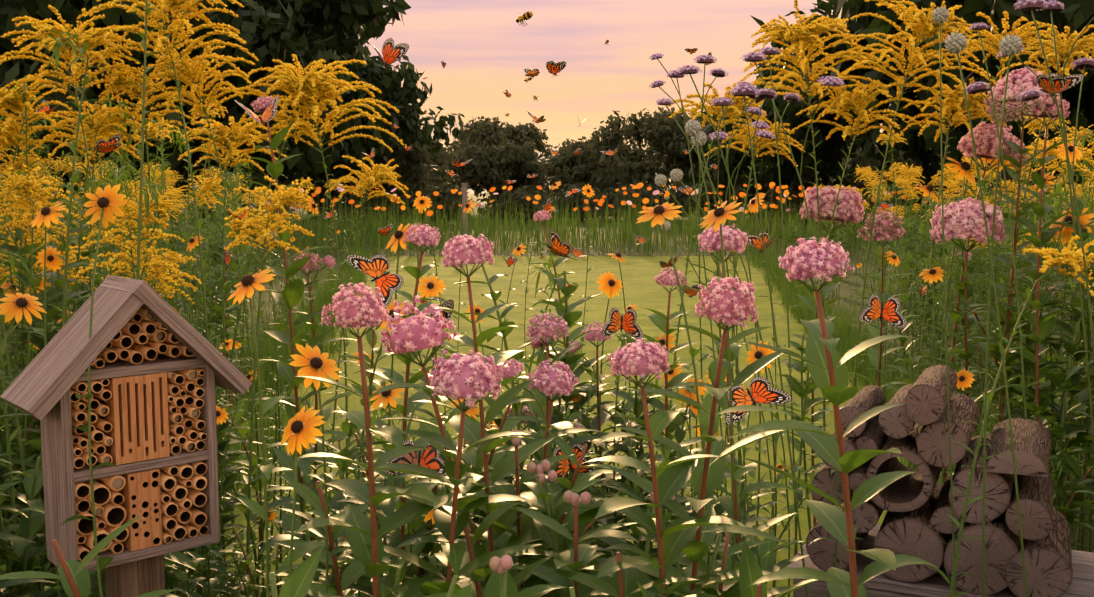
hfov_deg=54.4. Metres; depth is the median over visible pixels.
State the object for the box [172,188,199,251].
plant
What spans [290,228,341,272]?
plant
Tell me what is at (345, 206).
plant
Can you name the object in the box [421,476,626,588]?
plant
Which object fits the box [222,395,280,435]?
plant
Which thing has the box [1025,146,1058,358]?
plant
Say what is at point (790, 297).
plant
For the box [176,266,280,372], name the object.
plant
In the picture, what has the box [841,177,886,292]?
plant
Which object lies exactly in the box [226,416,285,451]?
plant
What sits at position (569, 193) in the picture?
butterfly
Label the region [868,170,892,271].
plant
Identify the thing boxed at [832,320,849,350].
plant
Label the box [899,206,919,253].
plant
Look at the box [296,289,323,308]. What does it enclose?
plant
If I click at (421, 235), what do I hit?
milkweed
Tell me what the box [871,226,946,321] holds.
plant
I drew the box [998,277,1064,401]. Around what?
plant
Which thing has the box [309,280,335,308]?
plant
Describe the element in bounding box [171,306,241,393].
plant
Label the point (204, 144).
plant
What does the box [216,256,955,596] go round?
lawn path
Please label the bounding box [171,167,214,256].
plant
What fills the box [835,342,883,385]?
plant
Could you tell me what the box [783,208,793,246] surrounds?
plant
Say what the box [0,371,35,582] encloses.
plant
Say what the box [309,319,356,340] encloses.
plant
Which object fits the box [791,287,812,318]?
plant
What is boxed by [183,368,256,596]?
plant
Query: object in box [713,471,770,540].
plant
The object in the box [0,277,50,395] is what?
plant
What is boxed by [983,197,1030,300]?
plant
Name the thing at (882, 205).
butterfly
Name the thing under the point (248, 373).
plant
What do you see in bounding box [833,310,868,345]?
plant
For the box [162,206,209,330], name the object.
plant
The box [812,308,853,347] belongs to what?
plant
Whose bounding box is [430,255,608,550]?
plant
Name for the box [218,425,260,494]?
plant
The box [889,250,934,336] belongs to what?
plant
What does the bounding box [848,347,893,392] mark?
plant
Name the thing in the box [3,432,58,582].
plant
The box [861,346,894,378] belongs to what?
plant
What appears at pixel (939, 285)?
plant wall
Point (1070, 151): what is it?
rudbeckia
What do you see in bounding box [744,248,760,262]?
plant
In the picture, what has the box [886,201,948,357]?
plant
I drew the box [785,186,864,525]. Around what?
milkweed
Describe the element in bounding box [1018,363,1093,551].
plant
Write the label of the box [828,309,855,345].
plant
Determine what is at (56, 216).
plant
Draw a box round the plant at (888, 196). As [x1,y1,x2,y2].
[871,193,891,264]
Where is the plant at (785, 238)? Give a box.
[775,224,799,262]
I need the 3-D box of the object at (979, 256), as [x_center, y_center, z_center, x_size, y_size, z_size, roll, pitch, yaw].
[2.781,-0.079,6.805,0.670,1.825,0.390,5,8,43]
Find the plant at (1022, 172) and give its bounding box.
[1021,169,1067,222]
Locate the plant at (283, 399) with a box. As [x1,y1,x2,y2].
[244,376,329,414]
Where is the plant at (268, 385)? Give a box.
[247,345,295,407]
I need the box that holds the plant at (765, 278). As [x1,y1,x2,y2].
[760,261,783,283]
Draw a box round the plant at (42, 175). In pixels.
[32,162,113,284]
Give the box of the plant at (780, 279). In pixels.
[772,262,789,289]
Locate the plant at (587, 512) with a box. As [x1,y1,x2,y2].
[425,430,718,596]
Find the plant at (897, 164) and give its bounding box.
[891,162,900,202]
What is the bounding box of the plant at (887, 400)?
[872,371,906,403]
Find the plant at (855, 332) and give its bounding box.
[838,323,878,352]
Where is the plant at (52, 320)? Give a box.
[1,277,77,357]
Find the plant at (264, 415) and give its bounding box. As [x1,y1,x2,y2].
[244,400,281,433]
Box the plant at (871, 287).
[856,266,897,350]
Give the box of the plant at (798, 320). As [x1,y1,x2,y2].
[785,289,836,323]
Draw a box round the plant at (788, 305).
[777,294,801,312]
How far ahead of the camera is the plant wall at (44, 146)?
8.59 m
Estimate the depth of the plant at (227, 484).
3.46 m
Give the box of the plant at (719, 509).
[685,460,814,575]
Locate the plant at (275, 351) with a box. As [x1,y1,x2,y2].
[264,337,299,368]
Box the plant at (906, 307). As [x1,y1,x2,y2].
[890,277,929,350]
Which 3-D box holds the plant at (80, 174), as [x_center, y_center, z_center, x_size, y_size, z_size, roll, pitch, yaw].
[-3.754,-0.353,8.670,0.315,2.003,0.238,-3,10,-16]
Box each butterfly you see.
[36,100,61,114]
[95,134,120,156]
[222,245,232,267]
[225,202,256,219]
[234,96,278,124]
[324,210,337,218]
[346,254,403,308]
[362,148,374,157]
[370,38,408,71]
[378,224,392,234]
[383,440,446,483]
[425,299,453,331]
[445,170,455,176]
[451,158,471,167]
[503,89,510,96]
[503,180,516,184]
[503,255,517,266]
[524,69,539,77]
[527,111,545,123]
[527,173,537,177]
[542,198,557,212]
[546,61,566,77]
[546,229,571,257]
[550,149,558,155]
[553,443,596,482]
[565,188,580,196]
[571,390,590,403]
[572,247,586,259]
[573,148,580,154]
[600,149,618,156]
[601,307,643,338]
[635,235,645,244]
[659,261,672,268]
[668,255,678,262]
[678,186,698,196]
[681,285,698,298]
[685,48,697,53]
[726,377,791,424]
[745,231,775,254]
[859,294,906,327]
[876,207,891,215]
[878,202,893,209]
[917,277,931,295]
[1036,73,1083,100]
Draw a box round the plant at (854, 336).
[833,318,871,344]
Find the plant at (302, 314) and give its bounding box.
[286,299,316,326]
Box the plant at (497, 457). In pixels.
[367,396,608,579]
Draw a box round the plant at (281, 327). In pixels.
[260,302,298,347]
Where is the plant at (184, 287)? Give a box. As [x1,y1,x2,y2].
[177,253,199,307]
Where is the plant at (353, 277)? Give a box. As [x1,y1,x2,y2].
[340,268,364,284]
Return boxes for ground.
[0,193,1093,596]
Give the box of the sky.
[359,0,915,192]
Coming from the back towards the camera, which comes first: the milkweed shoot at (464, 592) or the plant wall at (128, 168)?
the plant wall at (128, 168)
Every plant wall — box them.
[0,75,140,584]
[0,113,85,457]
[0,130,54,352]
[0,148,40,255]
[0,172,64,316]
[0,174,75,437]
[0,201,65,428]
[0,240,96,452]
[0,251,35,513]
[0,313,69,590]
[0,457,194,596]
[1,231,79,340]
[3,142,67,302]
[17,151,90,326]
[17,176,94,327]
[53,227,100,307]
[54,256,168,311]
[58,175,137,310]
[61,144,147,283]
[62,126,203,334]
[77,263,183,305]
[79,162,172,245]
[80,129,123,273]
[81,213,180,301]
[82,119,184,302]
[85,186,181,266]
[86,162,133,282]
[97,227,188,298]
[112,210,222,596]
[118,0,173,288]
[119,159,204,330]
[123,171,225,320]
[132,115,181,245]
[148,194,218,331]
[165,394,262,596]
[181,184,257,346]
[185,163,264,342]
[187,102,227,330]
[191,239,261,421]
[202,186,269,347]
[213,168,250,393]
[214,152,257,372]
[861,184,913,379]
[871,280,959,385]
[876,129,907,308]
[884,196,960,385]
[884,221,942,379]
[914,225,971,392]
[924,193,982,368]
[935,181,984,369]
[935,240,1015,361]
[941,236,1009,428]
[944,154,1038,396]
[945,236,994,374]
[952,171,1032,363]
[956,190,1020,391]
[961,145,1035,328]
[971,192,1027,391]
[978,171,1056,398]
[1000,182,1063,407]
[1013,191,1093,523]
[1013,192,1093,499]
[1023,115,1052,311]
[1024,202,1069,365]
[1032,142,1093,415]
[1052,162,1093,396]
[1052,240,1093,531]
[1055,187,1093,389]
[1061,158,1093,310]
[1063,182,1093,363]
[1072,130,1093,523]
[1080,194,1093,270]
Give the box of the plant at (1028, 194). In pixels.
[1022,188,1067,297]
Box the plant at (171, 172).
[143,167,172,248]
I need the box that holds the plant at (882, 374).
[860,353,901,391]
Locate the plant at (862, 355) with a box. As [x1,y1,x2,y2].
[842,330,888,377]
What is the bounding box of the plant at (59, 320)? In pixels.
[3,310,71,534]
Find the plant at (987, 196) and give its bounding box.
[972,186,999,202]
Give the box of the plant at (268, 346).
[252,328,304,363]
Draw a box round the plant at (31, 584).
[9,554,54,591]
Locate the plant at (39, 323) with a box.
[1,235,85,470]
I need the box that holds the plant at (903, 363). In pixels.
[878,333,929,380]
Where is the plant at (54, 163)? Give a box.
[47,159,65,175]
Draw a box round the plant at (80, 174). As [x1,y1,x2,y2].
[64,135,87,301]
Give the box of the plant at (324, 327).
[318,313,336,340]
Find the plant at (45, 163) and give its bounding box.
[39,156,62,243]
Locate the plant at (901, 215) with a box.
[891,179,904,268]
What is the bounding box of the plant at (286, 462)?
[251,420,474,596]
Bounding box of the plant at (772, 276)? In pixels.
[765,268,783,285]
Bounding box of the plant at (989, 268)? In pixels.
[977,243,1024,316]
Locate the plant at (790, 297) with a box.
[783,286,802,310]
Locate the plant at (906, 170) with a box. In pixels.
[887,163,957,333]
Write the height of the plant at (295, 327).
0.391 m
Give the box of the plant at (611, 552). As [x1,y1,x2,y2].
[583,549,670,596]
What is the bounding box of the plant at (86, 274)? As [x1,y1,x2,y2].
[77,243,99,303]
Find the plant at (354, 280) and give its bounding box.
[337,272,360,292]
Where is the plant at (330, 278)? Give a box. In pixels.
[320,268,341,288]
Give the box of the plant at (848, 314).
[831,297,863,325]
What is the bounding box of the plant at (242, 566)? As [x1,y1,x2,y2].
[183,521,295,596]
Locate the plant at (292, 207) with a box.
[287,206,298,258]
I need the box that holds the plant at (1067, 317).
[1048,282,1090,423]
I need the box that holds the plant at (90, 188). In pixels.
[59,181,131,275]
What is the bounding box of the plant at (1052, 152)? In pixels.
[1027,132,1093,446]
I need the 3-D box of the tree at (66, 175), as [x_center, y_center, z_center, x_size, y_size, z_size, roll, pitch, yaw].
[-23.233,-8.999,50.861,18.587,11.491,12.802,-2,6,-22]
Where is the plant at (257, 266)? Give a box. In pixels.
[232,253,266,285]
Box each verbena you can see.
[648,53,729,515]
[648,54,728,447]
[655,98,793,596]
[677,64,787,546]
[710,89,769,537]
[726,84,814,596]
[740,52,866,596]
[758,46,810,553]
[965,22,1048,419]
[996,0,1093,493]
[1016,0,1093,530]
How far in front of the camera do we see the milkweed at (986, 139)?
4.07 m
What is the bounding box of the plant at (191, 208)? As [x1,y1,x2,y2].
[176,199,223,318]
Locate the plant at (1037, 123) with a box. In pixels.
[1021,116,1081,364]
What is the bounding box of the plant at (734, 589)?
[686,518,808,596]
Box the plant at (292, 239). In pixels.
[290,237,314,289]
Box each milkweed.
[233,95,338,530]
[270,251,357,560]
[293,282,475,596]
[313,323,398,583]
[334,222,467,596]
[362,348,551,596]
[392,234,560,587]
[483,358,603,585]
[492,312,594,587]
[508,394,568,481]
[525,210,588,430]
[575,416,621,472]
[577,338,748,596]
[605,276,795,596]
[612,267,700,566]
[651,224,801,596]
[688,213,744,446]
[725,237,936,596]
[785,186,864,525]
[847,211,918,447]
[921,122,1028,480]
[926,197,1006,471]
[964,67,1060,433]
[992,99,1085,472]
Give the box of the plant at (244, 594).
[226,554,273,596]
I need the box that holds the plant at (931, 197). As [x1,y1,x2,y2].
[903,189,944,256]
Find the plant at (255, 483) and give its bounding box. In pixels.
[217,393,338,595]
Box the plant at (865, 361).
[854,347,887,376]
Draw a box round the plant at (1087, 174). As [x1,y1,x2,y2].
[1082,169,1093,183]
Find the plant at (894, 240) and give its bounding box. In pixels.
[873,204,900,284]
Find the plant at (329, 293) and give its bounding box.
[315,282,355,305]
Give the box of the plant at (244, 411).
[223,391,261,435]
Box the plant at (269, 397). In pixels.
[249,378,284,423]
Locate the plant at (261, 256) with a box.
[253,239,279,285]
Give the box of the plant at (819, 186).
[814,184,857,282]
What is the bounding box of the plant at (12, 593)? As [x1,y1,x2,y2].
[0,530,36,596]
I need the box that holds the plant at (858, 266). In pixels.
[836,250,861,321]
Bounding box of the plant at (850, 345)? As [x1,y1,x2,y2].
[837,342,894,366]
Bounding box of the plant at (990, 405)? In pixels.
[974,357,999,435]
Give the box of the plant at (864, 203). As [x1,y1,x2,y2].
[851,200,868,301]
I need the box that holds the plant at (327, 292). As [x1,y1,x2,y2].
[315,280,338,303]
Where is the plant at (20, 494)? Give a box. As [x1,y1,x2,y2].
[0,410,60,594]
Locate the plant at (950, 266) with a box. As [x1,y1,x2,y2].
[945,240,952,323]
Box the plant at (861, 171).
[854,165,902,286]
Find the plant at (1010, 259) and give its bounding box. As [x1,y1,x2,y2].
[986,238,1022,333]
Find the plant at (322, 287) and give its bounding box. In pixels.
[313,272,334,298]
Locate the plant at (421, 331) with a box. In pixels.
[351,296,554,596]
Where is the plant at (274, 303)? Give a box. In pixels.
[259,269,283,322]
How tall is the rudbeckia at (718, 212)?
1.488 m
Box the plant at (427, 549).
[339,510,486,595]
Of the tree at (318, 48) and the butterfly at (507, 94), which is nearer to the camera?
the butterfly at (507, 94)
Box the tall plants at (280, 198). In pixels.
[73,175,314,596]
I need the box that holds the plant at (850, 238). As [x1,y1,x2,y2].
[843,222,861,257]
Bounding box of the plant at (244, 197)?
[220,192,256,301]
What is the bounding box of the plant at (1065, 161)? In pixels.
[1050,139,1079,225]
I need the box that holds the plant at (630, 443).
[587,412,718,596]
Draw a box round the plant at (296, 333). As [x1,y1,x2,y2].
[278,322,310,344]
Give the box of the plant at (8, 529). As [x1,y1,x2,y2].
[0,481,43,596]
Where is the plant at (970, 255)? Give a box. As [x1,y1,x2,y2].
[938,249,973,365]
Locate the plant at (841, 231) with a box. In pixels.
[822,224,852,280]
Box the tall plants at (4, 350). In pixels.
[0,30,189,593]
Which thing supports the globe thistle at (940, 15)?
on the ground
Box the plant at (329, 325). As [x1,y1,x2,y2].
[318,310,339,336]
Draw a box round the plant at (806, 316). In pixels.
[796,294,833,331]
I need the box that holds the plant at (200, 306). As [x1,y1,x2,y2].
[174,263,220,326]
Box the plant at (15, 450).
[0,407,43,589]
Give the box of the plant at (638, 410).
[533,332,678,550]
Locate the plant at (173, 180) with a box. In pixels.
[125,178,175,226]
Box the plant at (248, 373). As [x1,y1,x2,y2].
[239,347,266,396]
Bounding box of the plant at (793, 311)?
[788,293,811,319]
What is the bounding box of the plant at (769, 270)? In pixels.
[760,255,779,281]
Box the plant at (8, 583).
[0,565,54,588]
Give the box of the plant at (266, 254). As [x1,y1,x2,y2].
[258,201,277,301]
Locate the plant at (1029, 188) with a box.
[1024,181,1055,199]
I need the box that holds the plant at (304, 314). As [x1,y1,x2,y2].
[281,301,323,333]
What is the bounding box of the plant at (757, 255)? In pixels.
[749,246,772,263]
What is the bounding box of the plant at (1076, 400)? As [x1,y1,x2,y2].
[1016,346,1093,490]
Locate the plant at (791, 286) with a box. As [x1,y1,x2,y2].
[775,278,805,290]
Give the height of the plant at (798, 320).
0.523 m
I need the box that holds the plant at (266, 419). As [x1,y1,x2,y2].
[245,404,278,433]
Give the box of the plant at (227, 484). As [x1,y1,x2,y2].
[179,336,254,594]
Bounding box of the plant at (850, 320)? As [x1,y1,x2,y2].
[834,306,862,339]
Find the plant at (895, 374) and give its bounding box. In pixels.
[871,361,914,387]
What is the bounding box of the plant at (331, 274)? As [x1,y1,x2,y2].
[322,260,345,282]
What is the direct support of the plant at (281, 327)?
on the lawn path
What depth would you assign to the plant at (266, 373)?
8.31 m
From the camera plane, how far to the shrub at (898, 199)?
53.81 m
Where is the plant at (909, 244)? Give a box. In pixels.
[897,214,935,332]
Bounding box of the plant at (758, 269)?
[754,255,771,271]
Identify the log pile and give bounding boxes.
[806,364,1072,596]
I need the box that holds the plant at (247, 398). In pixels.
[232,384,269,415]
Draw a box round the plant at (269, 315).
[252,293,292,333]
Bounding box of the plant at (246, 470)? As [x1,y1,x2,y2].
[218,407,273,482]
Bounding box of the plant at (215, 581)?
[165,555,264,596]
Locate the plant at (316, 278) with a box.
[302,272,328,288]
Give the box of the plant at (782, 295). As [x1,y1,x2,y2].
[774,272,806,304]
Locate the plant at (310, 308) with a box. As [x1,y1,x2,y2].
[296,289,332,323]
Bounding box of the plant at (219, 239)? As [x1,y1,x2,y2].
[174,199,242,336]
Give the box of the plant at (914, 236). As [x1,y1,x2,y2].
[910,213,927,254]
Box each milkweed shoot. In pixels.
[0,515,177,596]
[270,547,322,596]
[271,475,394,596]
[341,556,408,596]
[423,555,567,596]
[431,429,573,587]
[446,575,471,596]
[482,470,634,596]
[490,459,603,596]
[512,490,660,596]
[548,552,697,596]
[569,587,575,596]
[605,492,723,596]
[676,534,738,594]
[710,525,816,596]
[739,541,766,596]
[772,333,831,531]
[883,350,921,514]
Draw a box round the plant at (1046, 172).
[1028,117,1069,383]
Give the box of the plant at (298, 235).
[274,189,311,277]
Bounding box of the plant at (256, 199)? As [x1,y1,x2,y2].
[234,190,270,263]
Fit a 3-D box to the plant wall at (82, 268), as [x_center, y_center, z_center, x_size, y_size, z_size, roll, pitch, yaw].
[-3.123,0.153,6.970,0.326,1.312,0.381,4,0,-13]
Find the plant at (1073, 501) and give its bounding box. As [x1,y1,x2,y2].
[1042,421,1093,547]
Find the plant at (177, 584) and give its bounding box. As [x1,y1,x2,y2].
[165,549,202,594]
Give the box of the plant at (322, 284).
[315,275,349,297]
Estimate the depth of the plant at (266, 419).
6.59 m
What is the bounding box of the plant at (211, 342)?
[192,309,224,398]
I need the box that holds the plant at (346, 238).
[325,214,351,257]
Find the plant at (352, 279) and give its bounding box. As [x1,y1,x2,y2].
[341,273,361,292]
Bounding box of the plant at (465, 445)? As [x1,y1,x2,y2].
[395,413,495,552]
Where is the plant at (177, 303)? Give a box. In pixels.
[164,293,185,319]
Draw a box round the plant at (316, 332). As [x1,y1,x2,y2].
[295,316,326,340]
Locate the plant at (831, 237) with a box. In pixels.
[817,220,840,294]
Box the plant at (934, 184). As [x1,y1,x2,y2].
[905,175,940,253]
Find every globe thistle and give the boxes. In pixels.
[654,174,775,596]
[660,220,748,514]
[670,168,789,596]
[685,119,746,536]
[690,131,739,464]
[931,6,956,593]
[944,32,1027,596]
[982,34,1022,596]
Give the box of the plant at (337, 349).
[301,328,342,352]
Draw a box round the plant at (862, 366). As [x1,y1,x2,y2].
[845,346,884,380]
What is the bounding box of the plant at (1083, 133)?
[1039,125,1093,310]
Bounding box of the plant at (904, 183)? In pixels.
[896,178,962,345]
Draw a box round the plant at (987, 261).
[973,233,1001,293]
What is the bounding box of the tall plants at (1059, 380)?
[955,261,1093,517]
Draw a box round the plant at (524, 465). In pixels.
[466,458,527,529]
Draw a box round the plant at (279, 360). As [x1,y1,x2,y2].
[260,338,301,388]
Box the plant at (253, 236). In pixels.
[239,198,258,265]
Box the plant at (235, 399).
[218,362,263,420]
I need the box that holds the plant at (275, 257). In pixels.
[268,210,282,278]
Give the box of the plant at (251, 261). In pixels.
[241,241,257,297]
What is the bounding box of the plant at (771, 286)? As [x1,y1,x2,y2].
[766,279,797,292]
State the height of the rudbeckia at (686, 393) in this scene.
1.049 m
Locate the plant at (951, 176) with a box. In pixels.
[948,171,995,199]
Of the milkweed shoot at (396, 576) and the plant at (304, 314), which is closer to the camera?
the milkweed shoot at (396, 576)
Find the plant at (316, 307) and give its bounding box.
[301,294,332,317]
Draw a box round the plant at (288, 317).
[264,298,318,333]
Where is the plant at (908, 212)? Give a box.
[901,202,930,271]
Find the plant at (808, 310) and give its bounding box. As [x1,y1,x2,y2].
[796,287,830,320]
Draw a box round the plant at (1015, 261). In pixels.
[992,216,1028,333]
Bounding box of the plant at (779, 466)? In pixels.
[695,424,788,585]
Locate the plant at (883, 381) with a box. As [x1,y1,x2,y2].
[860,364,903,404]
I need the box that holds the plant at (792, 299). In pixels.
[787,282,808,301]
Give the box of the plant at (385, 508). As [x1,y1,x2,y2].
[279,394,483,596]
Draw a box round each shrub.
[209,183,295,216]
[328,183,382,219]
[374,187,414,219]
[399,182,473,222]
[493,185,558,222]
[553,182,609,221]
[602,180,666,220]
[671,179,744,220]
[761,186,815,221]
[831,177,902,221]
[893,188,917,218]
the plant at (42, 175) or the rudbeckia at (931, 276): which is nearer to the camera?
the rudbeckia at (931, 276)
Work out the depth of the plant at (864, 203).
14.37 m
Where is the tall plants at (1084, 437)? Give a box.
[967,179,1093,550]
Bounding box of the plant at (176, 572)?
[0,547,196,596]
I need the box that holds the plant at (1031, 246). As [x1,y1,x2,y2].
[969,232,1037,394]
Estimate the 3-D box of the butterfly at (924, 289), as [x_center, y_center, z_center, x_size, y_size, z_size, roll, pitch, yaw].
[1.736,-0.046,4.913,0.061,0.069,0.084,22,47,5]
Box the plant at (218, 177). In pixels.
[210,168,248,271]
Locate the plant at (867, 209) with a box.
[864,170,871,266]
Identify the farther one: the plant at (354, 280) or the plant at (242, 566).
the plant at (354, 280)
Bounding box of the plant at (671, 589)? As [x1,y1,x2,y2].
[608,561,686,596]
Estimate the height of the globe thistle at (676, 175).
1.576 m
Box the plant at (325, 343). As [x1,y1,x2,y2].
[295,329,348,353]
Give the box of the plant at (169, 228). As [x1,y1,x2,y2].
[138,163,187,309]
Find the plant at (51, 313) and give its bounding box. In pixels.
[0,195,102,582]
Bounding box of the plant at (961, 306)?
[918,277,967,335]
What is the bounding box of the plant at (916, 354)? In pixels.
[897,326,931,374]
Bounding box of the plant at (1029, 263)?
[1021,215,1056,308]
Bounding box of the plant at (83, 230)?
[72,211,96,289]
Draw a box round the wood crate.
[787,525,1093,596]
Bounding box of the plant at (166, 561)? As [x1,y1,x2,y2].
[88,558,194,596]
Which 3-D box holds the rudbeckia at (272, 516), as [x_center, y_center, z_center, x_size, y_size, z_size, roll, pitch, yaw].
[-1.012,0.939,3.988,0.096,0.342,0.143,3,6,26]
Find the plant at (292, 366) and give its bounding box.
[281,349,310,389]
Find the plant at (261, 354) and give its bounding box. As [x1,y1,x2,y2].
[239,330,289,381]
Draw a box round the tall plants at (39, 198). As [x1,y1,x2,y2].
[0,163,201,568]
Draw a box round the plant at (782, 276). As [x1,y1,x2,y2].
[773,265,790,289]
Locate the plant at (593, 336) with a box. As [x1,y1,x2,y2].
[564,321,646,545]
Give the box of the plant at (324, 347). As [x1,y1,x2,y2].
[280,329,335,358]
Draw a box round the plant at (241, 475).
[221,424,253,499]
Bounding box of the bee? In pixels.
[516,11,532,26]
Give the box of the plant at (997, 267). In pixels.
[976,219,1031,365]
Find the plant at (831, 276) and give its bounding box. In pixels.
[826,263,847,306]
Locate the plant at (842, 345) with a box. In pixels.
[831,335,855,359]
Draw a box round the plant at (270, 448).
[219,394,287,485]
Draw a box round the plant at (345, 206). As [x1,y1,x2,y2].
[343,181,350,244]
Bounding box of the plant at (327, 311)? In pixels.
[313,294,339,328]
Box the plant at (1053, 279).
[1009,226,1066,360]
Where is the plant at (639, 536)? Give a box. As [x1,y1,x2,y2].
[508,455,688,596]
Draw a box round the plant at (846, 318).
[834,300,870,335]
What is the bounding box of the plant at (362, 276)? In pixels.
[347,267,367,285]
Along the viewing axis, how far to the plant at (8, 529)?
2.67 m
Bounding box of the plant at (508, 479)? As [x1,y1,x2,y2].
[469,404,534,550]
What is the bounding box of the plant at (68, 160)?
[63,155,89,250]
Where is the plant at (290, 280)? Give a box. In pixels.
[268,251,304,322]
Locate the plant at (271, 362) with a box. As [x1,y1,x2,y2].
[245,336,301,385]
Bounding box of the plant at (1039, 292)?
[1016,245,1070,331]
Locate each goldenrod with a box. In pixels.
[0,4,142,279]
[0,74,89,471]
[0,112,43,488]
[19,96,152,300]
[76,0,258,574]
[83,192,166,272]
[134,39,274,590]
[178,111,287,545]
[225,54,406,564]
[226,206,310,590]
[321,155,407,513]
[654,83,774,454]
[704,114,804,442]
[729,0,892,474]
[789,80,922,556]
[825,0,996,397]
[900,77,1006,467]
[930,11,1056,473]
[933,235,1093,596]
[983,24,1093,424]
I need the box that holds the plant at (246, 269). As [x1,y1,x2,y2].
[237,209,272,313]
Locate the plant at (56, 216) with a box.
[8,199,89,271]
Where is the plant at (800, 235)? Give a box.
[794,225,815,242]
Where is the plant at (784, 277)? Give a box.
[775,263,796,290]
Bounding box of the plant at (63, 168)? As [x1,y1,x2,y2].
[50,157,85,272]
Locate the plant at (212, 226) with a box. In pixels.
[179,193,233,354]
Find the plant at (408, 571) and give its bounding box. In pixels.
[305,565,414,596]
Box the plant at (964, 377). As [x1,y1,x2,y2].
[875,369,974,468]
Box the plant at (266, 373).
[248,357,276,385]
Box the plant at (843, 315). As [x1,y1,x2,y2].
[812,303,853,335]
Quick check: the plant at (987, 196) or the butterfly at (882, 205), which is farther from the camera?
the plant at (987, 196)
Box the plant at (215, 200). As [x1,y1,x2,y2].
[197,184,241,293]
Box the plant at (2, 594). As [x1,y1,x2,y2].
[1,517,22,596]
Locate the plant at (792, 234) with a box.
[784,221,799,254]
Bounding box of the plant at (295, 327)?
[271,311,310,338]
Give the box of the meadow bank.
[8,182,1093,256]
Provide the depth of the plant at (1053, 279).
8.75 m
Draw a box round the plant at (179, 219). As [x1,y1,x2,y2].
[166,208,198,311]
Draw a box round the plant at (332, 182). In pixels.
[299,177,337,272]
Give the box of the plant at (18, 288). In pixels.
[0,257,54,356]
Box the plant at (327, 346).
[305,334,342,353]
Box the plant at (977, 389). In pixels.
[954,317,1017,433]
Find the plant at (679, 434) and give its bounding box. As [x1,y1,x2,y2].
[603,378,746,594]
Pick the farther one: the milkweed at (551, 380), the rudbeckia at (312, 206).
the rudbeckia at (312, 206)
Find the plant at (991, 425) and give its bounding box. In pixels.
[965,391,997,435]
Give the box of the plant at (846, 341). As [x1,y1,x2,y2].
[836,328,863,365]
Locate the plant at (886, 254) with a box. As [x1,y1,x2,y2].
[870,232,905,288]
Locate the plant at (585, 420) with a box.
[500,372,624,573]
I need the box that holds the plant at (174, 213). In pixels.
[130,181,190,248]
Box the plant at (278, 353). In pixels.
[259,335,298,370]
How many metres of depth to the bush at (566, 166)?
63.00 m
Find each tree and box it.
[0,0,329,216]
[54,0,410,223]
[64,151,113,221]
[100,0,388,223]
[270,149,299,209]
[281,41,468,220]
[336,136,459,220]
[381,136,469,204]
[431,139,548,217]
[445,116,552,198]
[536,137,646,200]
[562,137,645,193]
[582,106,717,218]
[679,151,748,213]
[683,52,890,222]
[733,160,828,215]
[750,0,1093,225]
[753,0,1089,215]
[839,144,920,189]
[840,0,1093,217]
[1019,7,1093,102]
[1039,101,1093,192]
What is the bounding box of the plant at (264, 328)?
[248,313,288,335]
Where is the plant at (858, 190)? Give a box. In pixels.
[855,187,886,279]
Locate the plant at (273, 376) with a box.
[248,352,287,391]
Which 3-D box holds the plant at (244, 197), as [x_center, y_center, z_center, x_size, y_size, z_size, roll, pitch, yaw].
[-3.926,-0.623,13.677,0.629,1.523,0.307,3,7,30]
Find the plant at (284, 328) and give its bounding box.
[267,310,305,337]
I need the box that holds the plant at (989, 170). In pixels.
[980,169,995,203]
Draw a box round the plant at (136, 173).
[98,160,159,248]
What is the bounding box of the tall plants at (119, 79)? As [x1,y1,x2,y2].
[91,50,336,493]
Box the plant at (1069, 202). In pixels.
[1049,182,1093,300]
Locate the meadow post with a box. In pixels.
[461,183,467,236]
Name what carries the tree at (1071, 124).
on the ground
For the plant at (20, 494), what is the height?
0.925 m
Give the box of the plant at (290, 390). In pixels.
[245,379,309,417]
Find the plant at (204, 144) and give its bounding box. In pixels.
[200,141,218,282]
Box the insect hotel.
[0,275,251,596]
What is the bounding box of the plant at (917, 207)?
[900,204,920,253]
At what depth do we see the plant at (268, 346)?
9.12 m
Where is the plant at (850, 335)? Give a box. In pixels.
[848,320,878,356]
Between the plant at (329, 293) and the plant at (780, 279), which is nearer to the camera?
the plant at (329, 293)
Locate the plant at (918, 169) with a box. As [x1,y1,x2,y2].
[864,166,922,299]
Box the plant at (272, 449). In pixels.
[243,431,284,454]
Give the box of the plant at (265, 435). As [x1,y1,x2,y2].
[223,412,281,450]
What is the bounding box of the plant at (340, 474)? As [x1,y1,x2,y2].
[276,425,377,592]
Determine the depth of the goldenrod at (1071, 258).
2.48 m
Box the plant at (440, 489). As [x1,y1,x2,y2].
[401,304,463,558]
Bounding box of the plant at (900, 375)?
[881,349,926,399]
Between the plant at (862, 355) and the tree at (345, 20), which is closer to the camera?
the plant at (862, 355)
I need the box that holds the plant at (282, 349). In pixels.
[268,325,299,370]
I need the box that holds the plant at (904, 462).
[897,457,954,482]
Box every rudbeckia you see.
[0,292,46,464]
[15,202,67,596]
[35,246,62,342]
[61,184,127,596]
[187,233,256,581]
[219,339,258,502]
[227,267,299,596]
[257,505,292,571]
[273,198,318,512]
[281,406,326,577]
[289,343,349,592]
[336,301,406,596]
[354,351,407,528]
[358,223,417,538]
[370,382,425,576]
[412,275,447,493]
[413,196,457,434]
[424,509,443,575]
[446,199,474,439]
[449,399,498,549]
[466,304,493,427]
[497,243,526,429]
[517,181,561,375]
[574,183,594,423]
[592,272,622,491]
[608,253,634,540]
[616,305,638,466]
[635,202,724,593]
[653,333,690,486]
[661,362,697,497]
[678,377,717,553]
[680,400,701,497]
[697,201,755,570]
[705,371,743,508]
[717,233,746,515]
[722,385,746,495]
[728,340,774,538]
[747,195,788,531]
[868,251,899,403]
[914,184,948,485]
[919,266,955,484]
[943,156,977,383]
[972,158,1011,436]
[1034,172,1057,450]
[1048,141,1081,446]
[1049,208,1093,449]

